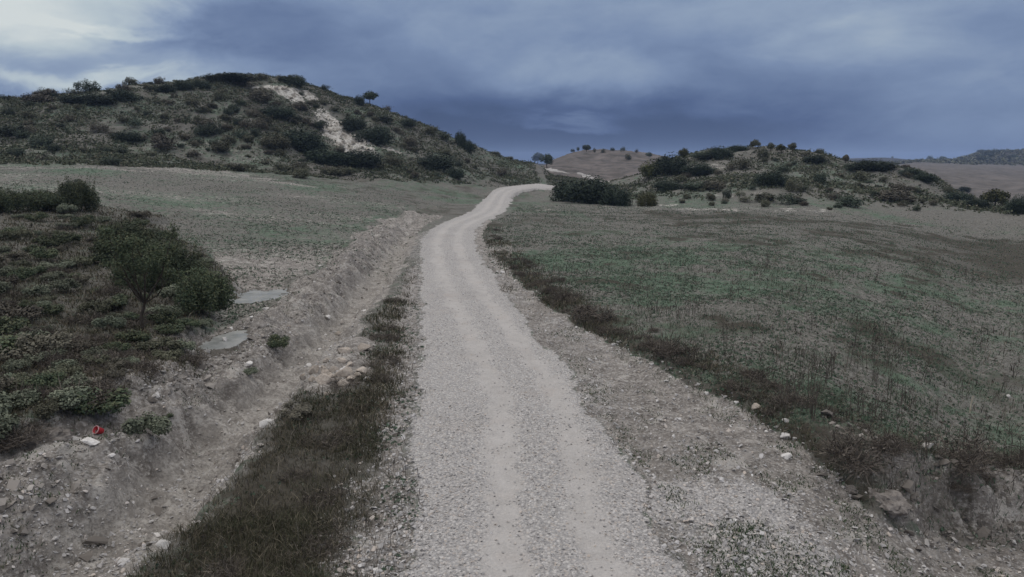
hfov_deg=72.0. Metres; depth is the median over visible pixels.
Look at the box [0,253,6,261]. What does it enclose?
shrub
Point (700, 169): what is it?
bush
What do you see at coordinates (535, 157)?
tree
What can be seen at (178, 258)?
bush
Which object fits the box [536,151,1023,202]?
distant hills
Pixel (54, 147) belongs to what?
shrub
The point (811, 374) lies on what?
weed stalk
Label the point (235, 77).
bush
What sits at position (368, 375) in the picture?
bramble
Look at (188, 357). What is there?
bramble
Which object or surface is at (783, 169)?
shrub
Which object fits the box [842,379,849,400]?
weed stalk
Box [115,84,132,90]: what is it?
shrub
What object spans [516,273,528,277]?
bramble
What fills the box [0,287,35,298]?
bramble
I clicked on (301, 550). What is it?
bramble
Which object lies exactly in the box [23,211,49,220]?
shrub
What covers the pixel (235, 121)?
shrub
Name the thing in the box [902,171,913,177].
shrub
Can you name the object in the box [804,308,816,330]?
weed stalk
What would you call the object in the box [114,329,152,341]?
shrub
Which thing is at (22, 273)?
shrub
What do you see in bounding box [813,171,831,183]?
shrub
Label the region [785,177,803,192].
shrub
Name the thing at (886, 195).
shrub
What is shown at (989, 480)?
bramble
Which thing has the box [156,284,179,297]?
shrub
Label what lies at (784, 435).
rock
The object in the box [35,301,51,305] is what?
shrub
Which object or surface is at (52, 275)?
shrub
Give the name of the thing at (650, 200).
bush
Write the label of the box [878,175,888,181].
shrub
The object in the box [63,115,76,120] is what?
shrub
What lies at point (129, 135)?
bush
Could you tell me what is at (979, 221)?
hill
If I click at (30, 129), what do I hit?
shrub
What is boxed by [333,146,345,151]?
shrub
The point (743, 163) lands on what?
shrub
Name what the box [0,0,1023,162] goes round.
sky
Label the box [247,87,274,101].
shrub
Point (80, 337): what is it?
bramble
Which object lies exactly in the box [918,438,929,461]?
weed stalk
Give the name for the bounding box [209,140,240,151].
shrub
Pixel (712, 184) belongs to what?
shrub
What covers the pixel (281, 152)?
shrub
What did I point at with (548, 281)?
bramble
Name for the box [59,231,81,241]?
shrub
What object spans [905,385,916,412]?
weed stalk
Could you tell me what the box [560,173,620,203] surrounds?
bush
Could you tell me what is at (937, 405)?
weed stalk
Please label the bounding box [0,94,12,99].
shrub
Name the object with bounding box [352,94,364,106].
bush
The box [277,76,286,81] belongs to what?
bush
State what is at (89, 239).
shrub
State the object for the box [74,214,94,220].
shrub
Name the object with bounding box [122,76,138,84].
shrub
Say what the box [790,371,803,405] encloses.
weed stalk
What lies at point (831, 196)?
shrub
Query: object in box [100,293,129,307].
shrub
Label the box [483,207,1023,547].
field
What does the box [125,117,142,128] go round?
shrub
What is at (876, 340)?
weed stalk
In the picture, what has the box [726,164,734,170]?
shrub
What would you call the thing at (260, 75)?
shrub
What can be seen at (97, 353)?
bramble
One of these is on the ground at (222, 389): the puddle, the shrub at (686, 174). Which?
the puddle
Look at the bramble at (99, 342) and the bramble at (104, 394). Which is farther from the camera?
the bramble at (99, 342)
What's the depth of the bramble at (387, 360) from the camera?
21.03 m
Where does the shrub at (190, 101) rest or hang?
on the hill at (471, 196)
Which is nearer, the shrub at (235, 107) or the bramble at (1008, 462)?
the bramble at (1008, 462)
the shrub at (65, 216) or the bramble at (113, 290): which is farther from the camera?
the shrub at (65, 216)
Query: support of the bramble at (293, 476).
on the ground at (222, 389)
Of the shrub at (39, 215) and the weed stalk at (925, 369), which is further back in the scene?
the shrub at (39, 215)
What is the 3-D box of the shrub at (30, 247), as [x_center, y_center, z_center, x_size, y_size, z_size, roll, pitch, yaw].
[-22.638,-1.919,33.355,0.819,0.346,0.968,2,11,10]
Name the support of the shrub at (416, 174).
on the hill at (471, 196)
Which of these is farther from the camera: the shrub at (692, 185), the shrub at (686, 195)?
the shrub at (692, 185)
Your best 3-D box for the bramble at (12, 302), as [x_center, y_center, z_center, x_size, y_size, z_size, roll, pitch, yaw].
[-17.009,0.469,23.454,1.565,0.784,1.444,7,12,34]
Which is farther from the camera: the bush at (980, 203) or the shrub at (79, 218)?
the bush at (980, 203)
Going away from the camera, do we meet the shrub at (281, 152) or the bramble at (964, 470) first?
the bramble at (964, 470)
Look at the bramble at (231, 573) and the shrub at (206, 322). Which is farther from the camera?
the shrub at (206, 322)
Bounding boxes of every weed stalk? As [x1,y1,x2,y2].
[685,296,690,313]
[720,324,729,347]
[775,378,788,402]
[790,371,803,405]
[803,359,820,390]
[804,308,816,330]
[808,379,820,418]
[823,352,837,377]
[824,355,832,384]
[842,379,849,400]
[846,341,855,367]
[846,383,855,415]
[853,328,860,346]
[854,387,865,415]
[854,390,865,417]
[869,394,881,416]
[870,331,882,349]
[870,335,877,358]
[870,391,886,417]
[873,328,885,351]
[882,402,890,420]
[883,348,896,370]
[884,379,895,404]
[888,372,892,389]
[894,341,904,366]
[896,406,905,432]
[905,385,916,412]
[915,420,934,457]
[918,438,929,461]
[921,360,930,380]
[933,399,940,418]
[959,378,972,399]
[962,415,973,446]
[1006,430,1023,463]
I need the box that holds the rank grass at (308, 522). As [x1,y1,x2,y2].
[0,204,1022,576]
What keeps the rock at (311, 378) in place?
on the ditch
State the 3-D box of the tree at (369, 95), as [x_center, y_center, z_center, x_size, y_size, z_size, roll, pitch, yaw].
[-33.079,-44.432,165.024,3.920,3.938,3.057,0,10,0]
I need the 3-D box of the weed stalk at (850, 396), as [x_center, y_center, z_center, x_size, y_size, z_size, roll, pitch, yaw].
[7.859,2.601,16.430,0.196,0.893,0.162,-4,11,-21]
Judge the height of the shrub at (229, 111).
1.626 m
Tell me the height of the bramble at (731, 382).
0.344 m
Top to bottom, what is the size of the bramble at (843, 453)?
0.938 m
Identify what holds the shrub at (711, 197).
on the hill at (979, 221)
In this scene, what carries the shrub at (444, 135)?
on the hill at (471, 196)
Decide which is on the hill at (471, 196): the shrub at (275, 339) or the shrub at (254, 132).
the shrub at (254, 132)
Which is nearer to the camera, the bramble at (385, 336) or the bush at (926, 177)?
the bramble at (385, 336)
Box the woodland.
[849,148,1023,165]
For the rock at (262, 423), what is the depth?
16.34 m
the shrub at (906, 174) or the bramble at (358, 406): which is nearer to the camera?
the bramble at (358, 406)
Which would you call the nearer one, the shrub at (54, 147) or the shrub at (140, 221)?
the shrub at (140, 221)
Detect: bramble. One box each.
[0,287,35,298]
[0,295,22,307]
[0,325,31,341]
[0,416,75,450]
[0,419,33,457]
[4,415,55,439]
[6,379,50,405]
[13,384,54,407]
[15,345,87,358]
[18,319,55,341]
[19,343,86,368]
[27,346,68,369]
[39,265,75,275]
[42,367,131,410]
[53,223,71,230]
[57,310,103,325]
[66,332,90,345]
[68,336,111,352]
[70,346,127,361]
[72,331,104,341]
[77,342,140,367]
[83,358,127,376]
[92,280,124,295]
[94,381,115,401]
[97,297,139,308]
[101,330,129,341]
[109,314,158,328]
[121,356,165,378]
[124,307,158,323]
[124,344,165,358]
[150,303,204,316]
[178,351,198,365]
[179,350,212,367]
[195,552,249,576]
[276,465,315,482]
[278,530,323,562]
[287,483,349,507]
[288,534,350,568]
[291,511,358,555]
[293,426,355,451]
[297,489,329,509]
[311,428,379,451]
[325,374,364,390]
[347,401,371,412]
[354,366,384,381]
[359,361,378,368]
[363,372,396,384]
[370,352,403,365]
[371,324,398,330]
[380,333,402,341]
[382,296,400,301]
[384,297,407,303]
[508,262,521,269]
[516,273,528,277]
[523,262,537,267]
[536,277,556,283]
[537,286,556,293]
[550,274,566,281]
[556,287,579,292]
[562,296,582,303]
[563,290,583,298]
[568,300,622,324]
[569,303,595,314]
[592,325,607,331]
[597,323,631,335]
[622,333,644,339]
[633,331,650,339]
[634,340,658,350]
[642,339,669,348]
[646,326,659,331]
[646,331,703,362]
[670,357,694,365]
[718,377,752,392]
[734,387,772,400]
[736,362,772,381]
[749,375,784,392]
[760,387,816,409]
[760,404,785,416]
[778,392,801,403]
[800,421,914,488]
[816,405,839,413]
[827,412,859,424]
[842,421,877,434]
[866,428,913,459]
[886,435,925,453]
[904,423,1021,481]
[923,445,947,459]
[934,446,1000,481]
[935,450,956,463]
[950,478,977,494]
[970,454,1014,467]
[975,447,1019,458]
[980,473,999,485]
[994,454,1023,475]
[1007,443,1023,460]
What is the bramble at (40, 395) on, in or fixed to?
on the ground at (222, 389)
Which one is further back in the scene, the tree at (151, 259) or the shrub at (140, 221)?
the shrub at (140, 221)
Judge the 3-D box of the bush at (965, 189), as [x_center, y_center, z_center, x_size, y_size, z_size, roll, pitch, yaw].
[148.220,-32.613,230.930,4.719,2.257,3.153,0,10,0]
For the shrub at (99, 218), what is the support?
on the ground at (222, 389)
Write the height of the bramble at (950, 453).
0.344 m
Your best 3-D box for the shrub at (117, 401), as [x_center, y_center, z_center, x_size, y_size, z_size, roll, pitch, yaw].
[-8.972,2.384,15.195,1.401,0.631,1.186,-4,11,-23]
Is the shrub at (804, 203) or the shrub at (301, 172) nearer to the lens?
the shrub at (804, 203)
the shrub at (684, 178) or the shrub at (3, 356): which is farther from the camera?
the shrub at (684, 178)
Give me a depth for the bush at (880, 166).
124.29 m
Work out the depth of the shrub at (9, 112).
117.27 m
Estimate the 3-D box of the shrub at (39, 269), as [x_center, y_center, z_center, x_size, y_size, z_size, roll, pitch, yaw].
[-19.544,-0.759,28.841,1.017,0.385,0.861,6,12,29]
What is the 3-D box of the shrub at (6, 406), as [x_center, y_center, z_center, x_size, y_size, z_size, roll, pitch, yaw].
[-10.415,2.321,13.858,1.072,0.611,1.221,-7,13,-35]
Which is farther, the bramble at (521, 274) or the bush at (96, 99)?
the bush at (96, 99)
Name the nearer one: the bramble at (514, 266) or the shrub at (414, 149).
the bramble at (514, 266)
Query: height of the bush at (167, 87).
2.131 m
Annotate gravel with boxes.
[0,228,1023,576]
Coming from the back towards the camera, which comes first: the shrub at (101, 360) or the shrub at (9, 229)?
the shrub at (9, 229)
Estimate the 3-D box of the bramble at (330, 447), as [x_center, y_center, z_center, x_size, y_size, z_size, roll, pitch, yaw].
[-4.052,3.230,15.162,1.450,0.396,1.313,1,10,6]
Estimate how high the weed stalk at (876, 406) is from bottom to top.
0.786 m
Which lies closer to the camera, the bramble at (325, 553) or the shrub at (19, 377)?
the bramble at (325, 553)
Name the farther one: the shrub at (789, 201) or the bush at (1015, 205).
the shrub at (789, 201)
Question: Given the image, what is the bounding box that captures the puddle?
[198,288,288,349]
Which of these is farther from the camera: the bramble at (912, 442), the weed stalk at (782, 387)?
the weed stalk at (782, 387)
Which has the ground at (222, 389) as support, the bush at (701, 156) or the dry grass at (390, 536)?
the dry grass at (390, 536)
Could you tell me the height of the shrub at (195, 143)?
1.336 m
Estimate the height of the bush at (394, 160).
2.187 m
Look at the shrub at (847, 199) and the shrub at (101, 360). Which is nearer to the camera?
the shrub at (101, 360)
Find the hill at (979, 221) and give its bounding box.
[524,146,1023,235]
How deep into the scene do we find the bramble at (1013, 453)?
15.96 m
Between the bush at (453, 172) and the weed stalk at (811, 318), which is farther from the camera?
the bush at (453, 172)
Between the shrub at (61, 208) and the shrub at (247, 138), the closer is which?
the shrub at (61, 208)
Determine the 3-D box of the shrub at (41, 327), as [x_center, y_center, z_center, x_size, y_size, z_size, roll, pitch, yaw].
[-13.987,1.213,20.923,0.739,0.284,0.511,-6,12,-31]
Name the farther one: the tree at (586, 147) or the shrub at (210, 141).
the tree at (586, 147)
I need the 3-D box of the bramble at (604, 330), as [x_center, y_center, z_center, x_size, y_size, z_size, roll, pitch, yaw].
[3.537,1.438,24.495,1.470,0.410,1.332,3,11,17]
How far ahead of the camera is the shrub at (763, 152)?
134.91 m
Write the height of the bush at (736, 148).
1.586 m
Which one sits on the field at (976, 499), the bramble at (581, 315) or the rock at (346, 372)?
the bramble at (581, 315)
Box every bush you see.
[0,183,26,213]
[7,182,72,211]
[55,166,100,211]
[57,94,86,103]
[77,93,116,104]
[89,214,164,258]
[107,87,141,102]
[109,130,142,141]
[126,229,212,291]
[158,84,177,92]
[171,80,194,90]
[173,260,236,316]
[190,79,211,88]
[200,72,261,82]
[257,104,295,119]
[257,132,291,150]
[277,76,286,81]
[281,126,329,152]
[282,74,306,87]
[302,147,349,165]
[338,114,367,131]
[341,147,384,167]
[351,123,395,145]
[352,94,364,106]
[383,155,400,165]
[417,151,455,170]
[443,166,464,178]
[454,129,466,147]
[458,139,477,152]
[549,177,580,201]
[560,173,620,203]
[598,184,632,205]
[635,191,658,206]
[638,158,662,178]
[651,151,689,175]
[651,178,681,191]
[680,161,718,175]
[692,151,712,159]
[706,145,735,159]
[728,144,750,151]
[753,167,789,186]
[801,153,829,163]
[843,158,900,171]
[897,167,923,174]
[912,172,939,181]
[942,185,954,192]
[943,190,974,200]
[958,186,970,191]
[963,197,992,208]
[1003,193,1023,213]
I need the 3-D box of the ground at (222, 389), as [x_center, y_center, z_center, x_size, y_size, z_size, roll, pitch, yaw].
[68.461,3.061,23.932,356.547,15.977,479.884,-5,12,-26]
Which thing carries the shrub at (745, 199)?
on the hill at (979, 221)
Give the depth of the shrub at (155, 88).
138.19 m
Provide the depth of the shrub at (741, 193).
98.34 m
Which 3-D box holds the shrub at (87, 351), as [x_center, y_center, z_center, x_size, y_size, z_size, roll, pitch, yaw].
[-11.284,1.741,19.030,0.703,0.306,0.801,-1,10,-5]
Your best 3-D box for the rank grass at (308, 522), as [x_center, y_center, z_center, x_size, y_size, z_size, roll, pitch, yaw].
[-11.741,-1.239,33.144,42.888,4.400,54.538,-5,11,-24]
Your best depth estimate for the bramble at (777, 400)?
16.67 m
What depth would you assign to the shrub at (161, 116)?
125.33 m
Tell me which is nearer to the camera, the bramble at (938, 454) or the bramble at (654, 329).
the bramble at (938, 454)
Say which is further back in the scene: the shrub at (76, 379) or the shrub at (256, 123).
the shrub at (256, 123)
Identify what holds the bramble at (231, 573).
on the ground at (222, 389)
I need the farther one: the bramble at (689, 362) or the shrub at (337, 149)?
the shrub at (337, 149)
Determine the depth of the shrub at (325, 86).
160.69 m
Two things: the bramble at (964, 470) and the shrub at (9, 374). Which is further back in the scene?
the shrub at (9, 374)
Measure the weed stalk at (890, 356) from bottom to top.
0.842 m
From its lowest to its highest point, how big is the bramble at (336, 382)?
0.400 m
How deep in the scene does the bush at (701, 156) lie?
139.37 m
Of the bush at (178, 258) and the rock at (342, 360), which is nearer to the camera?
the rock at (342, 360)
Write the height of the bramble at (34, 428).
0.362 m
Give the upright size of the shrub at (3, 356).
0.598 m
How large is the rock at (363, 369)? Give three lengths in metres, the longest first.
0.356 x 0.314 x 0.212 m
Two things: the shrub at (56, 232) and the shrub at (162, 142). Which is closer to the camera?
the shrub at (56, 232)
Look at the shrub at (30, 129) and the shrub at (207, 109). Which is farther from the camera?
the shrub at (207, 109)
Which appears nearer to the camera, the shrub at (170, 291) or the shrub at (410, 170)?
the shrub at (170, 291)
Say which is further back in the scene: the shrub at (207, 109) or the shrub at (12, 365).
the shrub at (207, 109)
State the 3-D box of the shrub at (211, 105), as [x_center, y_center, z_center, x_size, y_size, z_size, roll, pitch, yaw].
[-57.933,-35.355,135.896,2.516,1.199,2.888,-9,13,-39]
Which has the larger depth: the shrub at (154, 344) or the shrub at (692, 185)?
the shrub at (692, 185)
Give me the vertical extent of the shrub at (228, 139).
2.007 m
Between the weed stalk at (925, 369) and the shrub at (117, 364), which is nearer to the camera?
the shrub at (117, 364)
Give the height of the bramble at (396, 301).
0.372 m
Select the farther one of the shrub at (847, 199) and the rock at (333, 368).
the shrub at (847, 199)
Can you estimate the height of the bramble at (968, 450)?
1.070 m
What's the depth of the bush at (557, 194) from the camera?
102.16 m
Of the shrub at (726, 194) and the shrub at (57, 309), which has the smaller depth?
the shrub at (57, 309)
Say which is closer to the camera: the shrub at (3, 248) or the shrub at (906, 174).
the shrub at (3, 248)
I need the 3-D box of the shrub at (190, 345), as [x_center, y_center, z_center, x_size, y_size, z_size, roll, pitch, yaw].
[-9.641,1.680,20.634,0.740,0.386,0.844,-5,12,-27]
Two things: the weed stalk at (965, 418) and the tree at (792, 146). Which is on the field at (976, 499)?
the weed stalk at (965, 418)
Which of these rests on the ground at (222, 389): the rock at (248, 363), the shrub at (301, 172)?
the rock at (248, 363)
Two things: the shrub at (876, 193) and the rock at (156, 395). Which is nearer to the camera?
the rock at (156, 395)
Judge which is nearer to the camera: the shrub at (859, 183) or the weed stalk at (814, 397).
the weed stalk at (814, 397)
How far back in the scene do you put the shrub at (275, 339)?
23.03 m
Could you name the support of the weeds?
on the ground at (222, 389)
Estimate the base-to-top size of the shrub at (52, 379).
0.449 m
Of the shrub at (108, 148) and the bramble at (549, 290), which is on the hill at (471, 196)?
the shrub at (108, 148)
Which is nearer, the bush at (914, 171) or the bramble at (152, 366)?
the bramble at (152, 366)
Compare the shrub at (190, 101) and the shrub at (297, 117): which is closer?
the shrub at (190, 101)
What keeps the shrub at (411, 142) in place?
on the hill at (471, 196)
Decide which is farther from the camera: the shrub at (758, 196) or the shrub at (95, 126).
the shrub at (95, 126)
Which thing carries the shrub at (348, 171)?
on the hill at (471, 196)
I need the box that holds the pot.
[92,425,103,433]
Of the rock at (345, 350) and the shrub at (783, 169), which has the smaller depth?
the rock at (345, 350)
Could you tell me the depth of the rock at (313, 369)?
20.11 m
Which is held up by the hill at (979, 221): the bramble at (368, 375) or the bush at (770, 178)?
the bush at (770, 178)
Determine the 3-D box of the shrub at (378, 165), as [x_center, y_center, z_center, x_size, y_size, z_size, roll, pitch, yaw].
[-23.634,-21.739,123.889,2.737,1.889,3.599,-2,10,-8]
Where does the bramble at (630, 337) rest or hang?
on the field at (976, 499)
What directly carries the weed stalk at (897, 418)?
on the field at (976, 499)
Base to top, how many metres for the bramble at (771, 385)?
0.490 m
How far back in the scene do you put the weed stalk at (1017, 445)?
15.08 m
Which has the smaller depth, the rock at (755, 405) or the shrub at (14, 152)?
the rock at (755, 405)
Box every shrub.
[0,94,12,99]
[0,123,27,135]
[0,227,16,232]
[0,228,34,239]
[0,245,11,251]
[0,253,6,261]
[0,265,16,275]
[0,274,18,285]
[0,280,11,294]
[0,301,19,315]
[0,304,44,320]
[0,315,33,335]
[0,333,18,354]
[0,345,20,360]
[0,371,41,393]
[0,372,29,384]
[0,374,18,391]
[0,390,15,415]
[0,412,19,441]
[1,106,16,116]
[1,358,31,372]
[3,250,27,258]
[5,146,26,156]
[5,388,41,408]
[6,265,36,280]
[7,259,32,266]
[11,213,24,217]
[12,130,32,137]
[14,329,75,355]
[15,329,50,339]
[17,299,34,307]
[18,326,42,338]
[19,92,54,102]
[19,370,65,389]
[21,244,45,250]
[21,284,50,295]
[21,348,66,364]
[22,100,36,105]
[22,111,35,118]
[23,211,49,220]
[24,123,39,132]
[27,265,47,272]
[28,132,53,147]
[28,246,59,259]
[28,324,53,330]
[31,235,48,241]
[31,396,73,420]
[33,230,42,234]
[33,294,57,301]
[34,303,64,314]
[35,89,58,95]
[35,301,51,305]
[37,233,72,247]
[37,260,73,269]
[37,271,66,279]
[42,362,83,381]
[43,143,60,150]
[44,385,93,409]
[46,278,80,290]
[48,245,63,249]
[48,359,78,369]
[51,230,65,233]
[55,202,78,212]
[55,214,73,217]
[55,222,79,227]
[58,371,91,389]
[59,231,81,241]
[59,255,92,267]
[61,87,83,93]
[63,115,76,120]
[70,216,93,226]
[70,339,100,352]
[71,386,131,416]
[72,78,101,91]
[72,273,91,282]
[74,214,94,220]
[77,298,114,312]
[80,346,107,358]
[82,252,112,262]
[82,353,110,364]
[83,296,96,300]
[85,120,111,132]
[85,236,95,241]
[91,315,126,327]
[94,216,111,221]
[99,155,121,164]
[99,341,117,350]
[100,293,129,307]
[101,367,127,378]
[103,146,114,151]
[105,356,130,369]
[109,311,131,317]
[109,341,130,352]
[111,145,129,153]
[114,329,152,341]
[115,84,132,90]
[116,115,129,122]
[119,357,138,365]
[121,411,172,435]
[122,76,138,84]
[124,312,143,320]
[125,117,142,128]
[127,210,150,216]
[129,218,149,225]
[133,335,184,352]
[139,134,149,139]
[144,304,183,313]
[144,309,183,324]
[147,85,164,91]
[147,227,160,231]
[149,127,165,133]
[151,133,178,151]
[151,348,184,361]
[152,323,185,334]
[153,76,164,83]
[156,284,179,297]
[158,113,168,118]
[159,230,176,239]
[169,338,195,350]
[173,117,183,122]
[173,133,193,139]
[175,318,200,327]
[183,96,201,105]
[187,149,201,156]
[188,137,204,142]
[189,252,203,258]
[191,114,208,124]
[191,140,201,146]
[193,125,204,135]
[195,119,214,126]
[197,122,223,135]
[199,318,214,326]
[200,106,213,111]
[204,72,217,81]
[206,102,217,107]
[208,138,219,144]
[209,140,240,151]
[213,89,231,99]
[217,113,233,120]
[219,133,236,144]
[221,123,232,129]
[222,107,234,114]
[226,163,245,170]
[228,104,240,111]
[228,117,243,125]
[231,128,250,137]
[234,99,246,105]
[239,119,254,127]
[239,133,254,141]
[240,143,251,148]
[240,162,258,168]
[244,367,258,374]
[245,109,261,117]
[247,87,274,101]
[249,117,268,129]
[250,128,261,136]
[256,72,270,79]
[266,333,290,348]
[271,162,291,169]
[273,148,286,156]
[275,400,312,420]
[289,101,307,109]
[289,160,309,169]
[291,114,302,119]
[291,167,317,178]
[301,117,310,122]
[313,118,328,128]
[321,84,332,89]
[324,167,343,175]
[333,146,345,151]
[339,165,352,174]
[371,159,384,168]
[376,114,393,121]
[400,116,416,126]
[403,134,421,146]
[406,168,417,173]
[410,147,419,151]
[410,171,419,177]
[425,125,438,133]
[438,131,451,139]
[453,160,462,165]
[496,168,508,175]
[673,174,686,181]
[678,181,715,189]
[681,172,691,176]
[681,192,691,198]
[703,179,727,189]
[704,193,716,200]
[714,169,722,174]
[722,188,731,198]
[726,156,748,169]
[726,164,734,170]
[735,190,745,195]
[738,196,752,202]
[750,191,775,200]
[755,146,769,158]
[758,199,772,206]
[768,190,798,204]
[776,165,790,172]
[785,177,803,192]
[792,198,806,203]
[798,151,811,155]
[798,201,808,205]
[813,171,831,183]
[825,192,840,199]
[833,203,841,207]
[834,192,863,206]
[851,170,869,180]
[852,181,863,186]
[869,190,879,197]
[875,188,917,202]
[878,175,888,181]
[888,181,912,192]
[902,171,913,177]
[928,199,940,204]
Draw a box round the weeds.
[0,242,1017,576]
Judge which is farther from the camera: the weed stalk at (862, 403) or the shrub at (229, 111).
the shrub at (229, 111)
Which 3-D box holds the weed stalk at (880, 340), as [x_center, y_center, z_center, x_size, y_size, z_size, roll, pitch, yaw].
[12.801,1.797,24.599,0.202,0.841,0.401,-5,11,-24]
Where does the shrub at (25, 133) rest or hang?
on the hill at (471, 196)
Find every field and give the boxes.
[0,163,411,331]
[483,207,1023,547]
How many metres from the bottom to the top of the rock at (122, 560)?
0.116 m
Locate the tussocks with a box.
[0,72,1019,215]
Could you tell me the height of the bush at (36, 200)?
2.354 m
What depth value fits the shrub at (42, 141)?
99.82 m
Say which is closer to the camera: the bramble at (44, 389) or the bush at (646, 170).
the bramble at (44, 389)
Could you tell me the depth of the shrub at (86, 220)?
41.84 m
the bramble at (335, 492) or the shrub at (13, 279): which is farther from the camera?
the shrub at (13, 279)
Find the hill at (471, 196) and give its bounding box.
[0,75,595,224]
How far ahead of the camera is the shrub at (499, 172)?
159.64 m
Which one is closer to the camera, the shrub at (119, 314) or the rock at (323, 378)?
the rock at (323, 378)
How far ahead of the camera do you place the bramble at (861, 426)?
15.05 m
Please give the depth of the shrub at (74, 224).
41.28 m
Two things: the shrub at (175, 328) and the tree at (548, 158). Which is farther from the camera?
the tree at (548, 158)
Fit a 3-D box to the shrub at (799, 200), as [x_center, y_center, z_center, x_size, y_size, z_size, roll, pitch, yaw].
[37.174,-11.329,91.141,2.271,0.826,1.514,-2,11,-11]
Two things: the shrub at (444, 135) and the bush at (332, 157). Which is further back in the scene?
the shrub at (444, 135)
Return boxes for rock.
[23,426,73,450]
[80,437,99,444]
[117,558,129,564]
[152,391,159,398]
[155,540,170,549]
[244,361,252,366]
[259,419,274,427]
[308,365,318,374]
[308,376,314,381]
[315,373,331,384]
[328,366,338,371]
[337,358,347,362]
[337,367,353,376]
[338,347,351,352]
[338,379,348,386]
[356,366,367,373]
[358,343,371,351]
[752,403,759,409]
[780,432,790,438]
[781,452,791,459]
[845,485,858,493]
[868,489,911,518]
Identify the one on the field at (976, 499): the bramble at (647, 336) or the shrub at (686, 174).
the bramble at (647, 336)
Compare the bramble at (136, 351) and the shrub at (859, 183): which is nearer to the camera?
the bramble at (136, 351)
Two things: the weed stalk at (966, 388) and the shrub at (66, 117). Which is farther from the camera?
the shrub at (66, 117)
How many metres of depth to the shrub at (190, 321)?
22.98 m
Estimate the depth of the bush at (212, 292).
25.64 m
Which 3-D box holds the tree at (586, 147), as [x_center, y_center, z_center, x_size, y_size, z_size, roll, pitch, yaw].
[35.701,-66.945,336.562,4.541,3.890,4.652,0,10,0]
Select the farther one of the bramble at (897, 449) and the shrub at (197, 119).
the shrub at (197, 119)
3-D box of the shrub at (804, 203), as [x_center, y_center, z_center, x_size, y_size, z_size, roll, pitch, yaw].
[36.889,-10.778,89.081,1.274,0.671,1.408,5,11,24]
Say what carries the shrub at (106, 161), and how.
on the hill at (471, 196)
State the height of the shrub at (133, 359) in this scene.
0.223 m
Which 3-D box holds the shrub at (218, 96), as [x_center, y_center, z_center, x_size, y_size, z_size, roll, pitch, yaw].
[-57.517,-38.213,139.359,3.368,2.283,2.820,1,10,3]
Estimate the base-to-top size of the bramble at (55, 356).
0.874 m
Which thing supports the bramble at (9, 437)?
on the ground at (222, 389)
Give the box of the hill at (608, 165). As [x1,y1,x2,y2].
[543,149,660,180]
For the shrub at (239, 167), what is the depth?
98.10 m
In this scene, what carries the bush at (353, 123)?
on the hill at (471, 196)
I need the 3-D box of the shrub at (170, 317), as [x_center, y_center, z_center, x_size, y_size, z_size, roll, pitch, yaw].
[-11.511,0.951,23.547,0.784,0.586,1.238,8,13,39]
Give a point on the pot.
(100, 430)
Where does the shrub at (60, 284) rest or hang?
on the ground at (222, 389)
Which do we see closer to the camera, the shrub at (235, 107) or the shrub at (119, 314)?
the shrub at (119, 314)
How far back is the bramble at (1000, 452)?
16.30 m
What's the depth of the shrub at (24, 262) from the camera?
29.39 m
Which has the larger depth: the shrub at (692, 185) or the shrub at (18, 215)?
the shrub at (692, 185)
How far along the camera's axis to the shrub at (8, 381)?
15.54 m
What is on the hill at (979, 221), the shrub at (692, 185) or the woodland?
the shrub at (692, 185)
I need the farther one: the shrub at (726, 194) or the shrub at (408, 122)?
the shrub at (408, 122)
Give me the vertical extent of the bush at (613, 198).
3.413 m
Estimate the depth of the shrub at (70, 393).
14.67 m
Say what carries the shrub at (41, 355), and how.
on the ground at (222, 389)
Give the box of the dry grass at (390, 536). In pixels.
[2,240,1023,576]
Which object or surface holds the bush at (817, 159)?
on the hill at (979, 221)
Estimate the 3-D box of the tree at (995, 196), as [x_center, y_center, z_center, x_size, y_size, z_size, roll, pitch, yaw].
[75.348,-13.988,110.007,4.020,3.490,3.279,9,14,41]
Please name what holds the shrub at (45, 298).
on the ground at (222, 389)
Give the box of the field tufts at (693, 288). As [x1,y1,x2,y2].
[1,166,1023,576]
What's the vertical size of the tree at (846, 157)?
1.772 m
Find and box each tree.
[94,220,179,331]
[362,90,378,104]
[531,152,543,163]
[539,153,553,167]
[582,145,590,151]
[678,148,688,158]
[749,139,760,148]
[767,142,773,150]
[776,144,786,153]
[788,142,796,153]
[843,154,849,162]
[976,156,989,160]
[979,188,1010,205]
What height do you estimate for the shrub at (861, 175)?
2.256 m
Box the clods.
[0,227,1023,576]
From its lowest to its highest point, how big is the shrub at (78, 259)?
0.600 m
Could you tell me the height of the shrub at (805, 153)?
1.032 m
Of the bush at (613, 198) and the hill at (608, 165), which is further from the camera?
the hill at (608, 165)
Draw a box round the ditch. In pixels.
[38,234,422,576]
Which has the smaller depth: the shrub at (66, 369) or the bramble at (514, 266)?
the shrub at (66, 369)
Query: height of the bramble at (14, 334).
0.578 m
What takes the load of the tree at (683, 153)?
on the hill at (979, 221)
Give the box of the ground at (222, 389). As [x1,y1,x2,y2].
[0,199,1023,576]
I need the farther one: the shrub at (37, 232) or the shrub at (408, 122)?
the shrub at (408, 122)
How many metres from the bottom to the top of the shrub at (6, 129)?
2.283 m
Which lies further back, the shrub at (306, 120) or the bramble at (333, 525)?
the shrub at (306, 120)
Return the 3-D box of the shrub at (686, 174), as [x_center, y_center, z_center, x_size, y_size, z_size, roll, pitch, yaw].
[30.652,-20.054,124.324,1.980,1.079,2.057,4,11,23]
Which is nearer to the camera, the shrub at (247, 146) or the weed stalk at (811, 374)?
the weed stalk at (811, 374)
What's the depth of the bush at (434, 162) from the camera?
136.43 m
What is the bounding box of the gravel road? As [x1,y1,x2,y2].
[408,167,680,576]
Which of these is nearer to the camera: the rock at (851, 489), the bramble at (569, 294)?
the rock at (851, 489)

